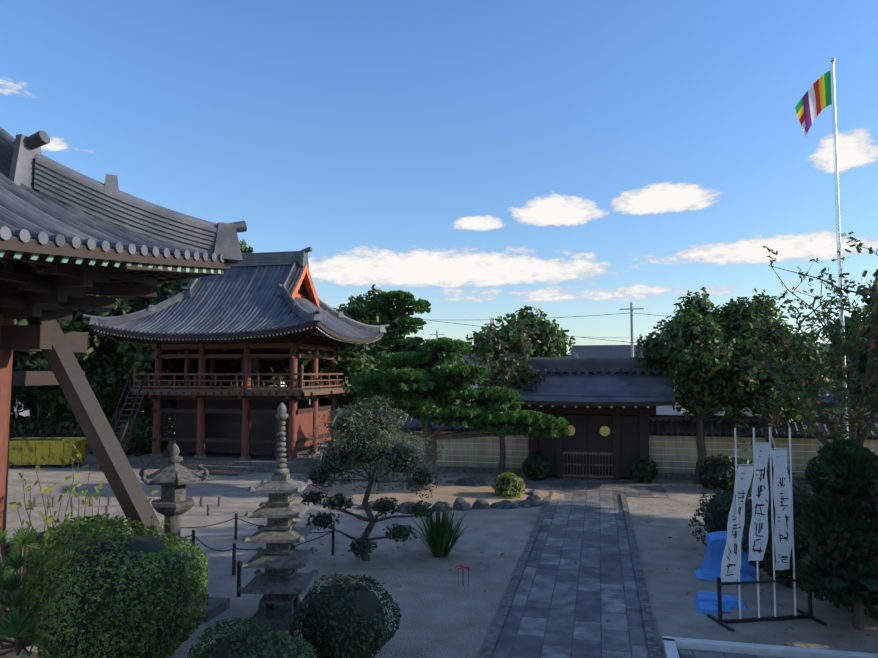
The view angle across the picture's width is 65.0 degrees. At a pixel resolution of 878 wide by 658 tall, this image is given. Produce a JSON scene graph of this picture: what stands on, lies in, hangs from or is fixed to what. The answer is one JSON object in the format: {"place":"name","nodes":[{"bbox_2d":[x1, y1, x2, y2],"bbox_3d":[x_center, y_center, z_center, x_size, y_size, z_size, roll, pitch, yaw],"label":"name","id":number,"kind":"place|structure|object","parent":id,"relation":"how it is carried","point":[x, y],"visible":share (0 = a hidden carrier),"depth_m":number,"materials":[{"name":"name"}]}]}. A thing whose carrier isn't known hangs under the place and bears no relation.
{"place":"outdoors","nodes":[
{"label":"outdoors","id":0,"kind":"place"},
{"bbox_2d":[0,399,877,657],"bbox_3d":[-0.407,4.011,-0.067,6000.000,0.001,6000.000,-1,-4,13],"label":"ground","id":1,"kind":"structure","parent":0,"point":[445,614],"depth_m":14.55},
{"bbox_2d":[0,549,56,656],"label":"pine shrub","id":2,"kind":"object","parent":1,"relation":"on","point":[17,627],"visible":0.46,"depth_m":8.99,"materials":[{"name":"green plant"}]},
{"bbox_2d":[10,350,47,417],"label":"tree","id":3,"kind":"object","parent":1,"relation":"on","point":[27,404],"visible":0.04,"depth_m":37.02,"materials":[{"name":"green plant"}]},
{"bbox_2d":[0,524,72,614],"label":"pine shrub","id":4,"kind":"object","parent":1,"relation":"on","point":[22,537],"visible":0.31,"depth_m":10.10,"materials":[{"name":"green plant"}]},
{"bbox_2d":[9,437,89,467],"bbox_3d":[-16.947,5.262,29.599,3.410,1.229,1.710,0,-4,-1],"label":"skip","id":5,"kind":"object","parent":1,"relation":"on","point":[37,450],"visible":0.9,"depth_m":28.87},
{"bbox_2d":[9,441,95,613],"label":"stems","id":6,"kind":"object","parent":1,"relation":"on","point":[51,516],"visible":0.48,"depth_m":11.41,"materials":[{"name":"green plant"}]},
{"bbox_2d":[11,307,117,417],"bbox_3d":[-20.580,1.730,36.531,7.403,9.248,7.005,-1,-4,13],"label":"tree","id":7,"kind":"object","parent":1,"relation":"on","point":[30,362],"visible":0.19,"depth_m":35.58,"materials":[{"name":"green plant"}]},
{"bbox_2d":[10,416,138,454],"bbox_3d":[-19.244,5.373,34.963,8.953,1.862,1.852,-1,-4,13],"label":"hedge","id":8,"kind":"object","parent":1,"relation":"on","point":[31,426],"visible":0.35,"depth_m":34.45,"materials":[{"name":"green plant"}]},
{"bbox_2d":[23,516,131,593],"bbox_3d":[-5.653,3.789,11.011,2.033,1.587,1.911,-1,-4,13],"label":"bush","id":9,"kind":"object","parent":1,"relation":"on","point":[54,534],"visible":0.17,"depth_m":10.71,"materials":[{"name":"green plant"}]},
{"bbox_2d":[33,347,135,418],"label":"tree","id":10,"kind":"object","parent":1,"relation":"on","point":[54,402],"visible":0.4,"depth_m":36.34,"materials":[{"name":"green plant"}]},
{"bbox_2d":[44,480,171,548],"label":"stems","id":11,"kind":"object","parent":1,"relation":"on","point":[97,494],"visible":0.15,"depth_m":11.01,"materials":[{"name":"green plant"}]},
{"bbox_2d":[0,252,229,630],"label":"hall","id":12,"kind":"structure","parent":1,"relation":"on","point":[36,302],"depth_m":11.78,"materials":[{"name":"wood"}]},
{"bbox_2d":[0,127,246,294],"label":"hall roof","id":13,"kind":"structure","parent":12,"relation":"on","point":[50,210],"depth_m":12.09,"materials":[{"name":"grey tile"}]},
{"bbox_2d":[25,513,208,657],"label":"bush","id":14,"kind":"object","parent":1,"relation":"on","point":[124,595],"visible":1,"depth_m":8.27,"materials":[{"name":"green plant"}]},
{"bbox_2d":[78,281,184,418],"bbox_3d":[-17.451,0.290,38.590,7.450,12.383,6.905,2,-4,-29],"label":"tree","id":15,"kind":"object","parent":1,"relation":"on","point":[122,306],"visible":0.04,"depth_m":36.52,"materials":[{"name":"green plant"}]},
{"bbox_2d":[98,356,175,434],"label":"tree","id":16,"kind":"object","parent":1,"relation":"on","point":[120,377],"visible":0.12,"depth_m":35.98,"materials":[{"name":"green plant"}]},
{"bbox_2d":[117,413,169,455],"bbox_3d":[-13.936,5.190,32.715,2.268,2.422,2.282,-1,-4,13],"label":"bush","id":17,"kind":"object","parent":1,"relation":"on","point":[140,443],"visible":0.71,"depth_m":32.09,"materials":[{"name":"green plant"}]},
{"bbox_2d":[102,282,198,364],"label":"tree","id":18,"kind":"object","parent":1,"relation":"on","point":[144,302],"visible":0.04,"depth_m":37.19,"materials":[{"name":"green plant"}]},
{"bbox_2d":[116,341,209,450],"bbox_3d":[-14.079,2.785,35.424,5.590,7.004,4.858,-1,-4,13],"label":"tree","id":19,"kind":"object","parent":1,"relation":"on","point":[139,356],"visible":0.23,"depth_m":33.89,"materials":[{"name":"green plant"}]},
{"bbox_2d":[139,443,208,585],"bbox_3d":[-5.005,3.488,12.960,1.367,2.680,1.189,0,-4,3],"label":"stone lantern","id":20,"kind":"object","parent":1,"relation":"on","point":[173,477],"visible":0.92,"depth_m":12.81,"materials":[{"name":"grey stone"}]},
{"bbox_2d":[33,496,334,596],"bbox_3d":[-6.468,4.829,17.866,11.878,0.620,3.980,-3,-5,44],"label":"rope fence","id":21,"kind":"object","parent":1,"relation":"on","point":[235,565],"visible":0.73,"depth_m":15.26,"materials":[{"name":"rope"},{"name":"dark wood"}]},
{"bbox_2d":[149,239,253,304],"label":"tree","id":22,"kind":"object","parent":1,"relation":"on","point":[168,291],"visible":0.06,"depth_m":37.21,"materials":[{"name":"green plant"}]},
{"bbox_2d":[171,352,256,422],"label":"tree","id":23,"kind":"object","parent":1,"relation":"on","point":[224,366],"visible":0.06,"depth_m":35.45,"materials":[{"name":"green plant"}]},
{"bbox_2d":[99,332,348,474],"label":"temple building","id":24,"kind":"structure","parent":1,"relation":"on","point":[226,430],"depth_m":29.62,"materials":[{"name":"red wood"}]},
{"bbox_2d":[83,246,388,344],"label":"tiled roof","id":25,"kind":"structure","parent":24,"relation":"on","point":[255,295],"depth_m":29.96,"materials":[{"name":"grey tile"}]},
{"bbox_2d":[187,617,317,657],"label":"bush","id":26,"kind":"object","parent":1,"relation":"on","point":[259,640],"visible":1,"depth_m":7.92,"materials":[{"name":"green plant"}]},
{"bbox_2d":[217,352,303,385],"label":"tree","id":27,"kind":"object","parent":1,"relation":"on","point":[238,361],"depth_m":38.76,"materials":[{"name":"green plant"}]},
{"bbox_2d":[237,403,318,630],"bbox_3d":[-2.576,2.958,11.197,1.112,3.517,1.112,0,-4,1],"label":"pagoda lantern","id":28,"kind":"object","parent":1,"relation":"on","point":[280,584],"visible":0.98,"depth_m":10.94,"materials":[{"name":"stone"}]},
{"bbox_2d":[258,344,349,385],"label":"tree","id":29,"kind":"object","parent":1,"relation":"on","point":[275,366],"depth_m":36.78,"materials":[{"name":"green plant"}]},
{"bbox_2d":[287,572,401,657],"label":"dark bush","id":30,"kind":"object","parent":1,"relation":"on","point":[347,619],"visible":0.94,"depth_m":8.94,"materials":[{"name":"green plant"}]},
{"bbox_2d":[318,350,387,409],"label":"tree","id":31,"kind":"object","parent":1,"relation":"on","point":[351,364],"visible":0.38,"depth_m":33.02,"materials":[{"name":"green plant"}]},
{"bbox_2d":[163,476,542,657],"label":"rocks","id":32,"kind":"object","parent":1,"relation":"on","point":[533,499],"visible":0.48,"depth_m":20.37,"materials":[{"name":"stone"}]},
{"bbox_2d":[318,284,404,366],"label":"tree","id":33,"kind":"object","parent":1,"relation":"on","point":[355,310],"visible":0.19,"depth_m":39.22,"materials":[{"name":"green plant"}]},
{"bbox_2d":[297,393,446,560],"bbox_3d":[-1.484,3.198,14.865,3.260,3.639,1.840,-1,-4,13],"label":"tree","id":34,"kind":"object","parent":1,"relation":"on","point":[369,442],"visible":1,"depth_m":14.60,"materials":[{"name":"green plant"}]},
{"bbox_2d":[360,290,431,355],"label":"tall pine","id":35,"kind":"object","parent":1,"relation":"on","point":[396,316],"visible":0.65,"depth_m":37.34,"materials":[{"name":"green plant"}]},
{"bbox_2d":[375,336,474,404],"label":"tree","id":36,"kind":"object","parent":1,"relation":"on","point":[411,346],"visible":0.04,"depth_m":34.26,"materials":[{"name":"green plant"}]},
{"bbox_2d":[330,410,528,474],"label":"wall","id":37,"kind":"structure","parent":1,"relation":"on","point":[474,455],"depth_m":27.68,"materials":[{"name":"paint"}]},
{"bbox_2d":[297,480,563,504],"bbox_3d":[-0.459,5.385,23.100,9.328,0.154,4.048,-1,-4,13],"label":"garden bed","id":38,"kind":"object","parent":1,"relation":"on","point":[449,493],"visible":0.42,"depth_m":22.28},
{"bbox_2d":[343,337,570,488],"bbox_3d":[0.408,2.870,23.201,7.900,5.251,3.345,-1,-4,13],"label":"pine","id":39,"kind":"object","parent":38,"relation":"on","point":[409,382],"visible":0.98,"depth_m":22.73,"materials":[{"name":"green plant"}]},
{"bbox_2d":[402,502,467,557],"bbox_3d":[0.032,4.415,15.172,1.617,1.107,1.462,-2,-4,28],"label":"spiky plant","id":40,"kind":"object","parent":1,"relation":"on","point":[440,534],"visible":1,"depth_m":14.88,"materials":[{"name":"green plant"}]},
{"bbox_2d":[15,302,877,417],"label":"buildings","id":41,"kind":"structure","parent":1,"relation":"on","point":[605,350],"depth_m":63.24,"materials":[{"name":"metal"}]},
{"bbox_2d":[456,564,470,586],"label":"lilies","id":42,"kind":"object","parent":1,"relation":"on","point":[462,566],"visible":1,"depth_m":13.00,"materials":[{"name":"red plant"}]},
{"bbox_2d":[456,317,546,476],"bbox_3d":[2.232,2.699,26.581,3.850,6.082,3.108,-1,-4,13],"label":"persimmon","id":43,"kind":"object","parent":1,"relation":"on","point":[511,371],"visible":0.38,"depth_m":26.05,"materials":[{"name":"green plant"}]},
{"bbox_2d":[491,471,524,497],"bbox_3d":[2.202,4.991,21.896,1.114,0.913,1.073,-1,-4,13],"label":"bush","id":44,"kind":"object","parent":1,"relation":"on","point":[510,485],"visible":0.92,"depth_m":21.59,"materials":[{"name":"green plant"}]},
{"bbox_2d":[466,306,577,387],"bbox_3d":[4.880,2.588,40.736,6.675,8.065,6.482,-1,-4,13],"label":"tree","id":45,"kind":"object","parent":1,"relation":"on","point":[549,340],"visible":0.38,"depth_m":39.43,"materials":[{"name":"green plant"}]},
{"bbox_2d":[522,451,549,479],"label":"bush","id":46,"kind":"object","parent":1,"relation":"on","point":[535,466],"visible":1,"depth_m":25.47,"materials":[{"name":"green plant"}]},
{"bbox_2d":[306,472,869,652],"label":"litter","id":47,"kind":"object","parent":1,"relation":"on","point":[839,635],"visible":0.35,"depth_m":13.95,"materials":[{"name":"brown plant"}]},
{"bbox_2d":[521,395,655,481],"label":"gate","id":48,"kind":"structure","parent":1,"relation":"on","point":[605,442],"depth_m":26.03,"materials":[{"name":"brown wood"}]},
{"bbox_2d":[500,354,674,409],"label":"gate roof","id":49,"kind":"structure","parent":48,"relation":"on","point":[574,389],"depth_m":25.78,"materials":[{"name":"grey tile"}]},
{"bbox_2d":[518,367,666,374],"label":"gate ridge tiles","id":50,"kind":"object","parent":49,"relation":"on","point":[603,370],"visible":0.65,"depth_m":26.30,"materials":[{"name":"grey tile"}]},
{"bbox_2d":[630,457,657,482],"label":"bush","id":51,"kind":"object","parent":1,"relation":"on","point":[643,470],"visible":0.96,"depth_m":24.85,"materials":[{"name":"green plant"}]},
{"bbox_2d":[634,287,766,484],"bbox_3d":[9.848,2.009,25.070,4.364,7.253,4.151,2,-4,-25],"label":"tree","id":52,"kind":"object","parent":1,"relation":"on","point":[703,390],"visible":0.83,"depth_m":24.28,"materials":[{"name":"green plant"}]},
{"bbox_2d":[688,485,750,546],"bbox_3d":[6.567,4.314,15.304,1.803,1.560,1.561,2,-4,-27],"label":"bush","id":53,"kind":"object","parent":1,"relation":"on","point":[714,512],"visible":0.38,"depth_m":15.20,"materials":[{"name":"green plant"}]},
{"bbox_2d":[696,453,753,492],"bbox_3d":[9.918,4.950,23.609,1.785,1.344,2.003,2,-4,-32],"label":"shrub","id":54,"kind":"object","parent":1,"relation":"on","point":[718,472],"depth_m":23.25,"materials":[{"name":"green plant"}]},
{"bbox_2d":[694,531,759,614],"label":"tarps","id":55,"kind":"object","parent":1,"relation":"on","point":[706,602],"visible":0.44,"depth_m":13.48,"materials":[{"name":"blue plastic"}]},
{"bbox_2d":[707,427,826,631],"bbox_3d":[5.284,3.169,11.233,1.650,3.100,0.700,1,-4,-9],"label":"banner stand","id":56,"kind":"object","parent":1,"relation":"on","point":[783,529],"visible":0.98,"depth_m":11.23,"materials":[{"name":"white fabric"}]},
{"bbox_2d":[657,231,877,451],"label":"cherry","id":57,"kind":"object","parent":1,"relation":"on","point":[835,361],"visible":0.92,"depth_m":17.25,"materials":[{"name":"green plant"}]},
{"bbox_2d":[725,465,810,588],"bbox_3d":[6.641,3.896,13.293,1.953,2.546,1.630,-1,-4,13],"label":"bush","id":58,"kind":"object","parent":1,"relation":"on","point":[766,562],"visible":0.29,"depth_m":12.92,"materials":[{"name":"green plant"}]},
{"bbox_2d":[662,636,877,657],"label":"stone frame","id":59,"kind":"object","parent":1,"relation":"on","point":[692,648],"visible":1,"depth_m":9.72,"materials":[{"name":"grey stone"}]},
{"bbox_2d":[715,294,838,485],"bbox_3d":[12.060,2.184,25.302,4.362,6.932,4.242,-1,-4,13],"label":"tree","id":60,"kind":"object","parent":1,"relation":"on","point":[744,329],"visible":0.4,"depth_m":24.14,"materials":[{"name":"green plant"}]},
{"bbox_2d":[803,454,823,487],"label":"shrub","id":61,"kind":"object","parent":1,"relation":"on","point":[809,470],"depth_m":23.23,"materials":[{"name":"green plant"}]},
{"bbox_2d":[795,58,848,438],"bbox_3d":[13.685,-2.132,24.596,1.384,15.360,0.328,-1,-4,13],"label":"flagpole","id":62,"kind":"object","parent":1,"relation":"on","point":[813,102],"visible":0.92,"depth_m":24.88,"materials":[{"name":"metal"}]},
{"bbox_2d":[790,438,877,629],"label":"tree","id":63,"kind":"object","parent":1,"relation":"on","point":[837,517],"visible":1,"depth_m":10.65,"materials":[{"name":"green plant"}]},
{"bbox_2d":[795,523,877,620],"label":"bush","id":64,"kind":"object","parent":1,"relation":"on","point":[874,614],"visible":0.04,"depth_m":11.65,"materials":[{"name":"green plant"}]},
{"bbox_2d":[818,281,877,403],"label":"tree","id":65,"kind":"object","parent":1,"relation":"on","point":[862,364],"visible":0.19,"depth_m":29.12,"materials":[{"name":"green plant"}]},
{"bbox_2d":[822,314,877,428],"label":"cherry","id":66,"kind":"object","parent":1,"relation":"on","point":[850,323],"visible":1,"depth_m":13.70,"materials":[{"name":"green plant"}]},
{"bbox_2d":[0,0,877,352],"label":"sky","id":67,"kind":"structure","parent":0,"point":[480,161],"materials":[{"name":"blue"}]},
{"bbox_2d":[492,478,669,657],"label":"path","id":68,"kind":"structure","parent":0,"point":[583,526],"depth_m":13.00,"materials":[{"name":"grey stone"}]},
{"bbox_2d":[479,491,661,657],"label":"path kerb","id":69,"kind":"structure","parent":68,"relation":"on","point":[489,646],"depth_m":12.43,"materials":[{"name":"stone"}]},
{"bbox_2d":[649,415,877,483],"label":"wall","id":70,"kind":"structure","parent":0,"point":[673,455],"depth_m":25.57,"materials":[{"name":"paint"}]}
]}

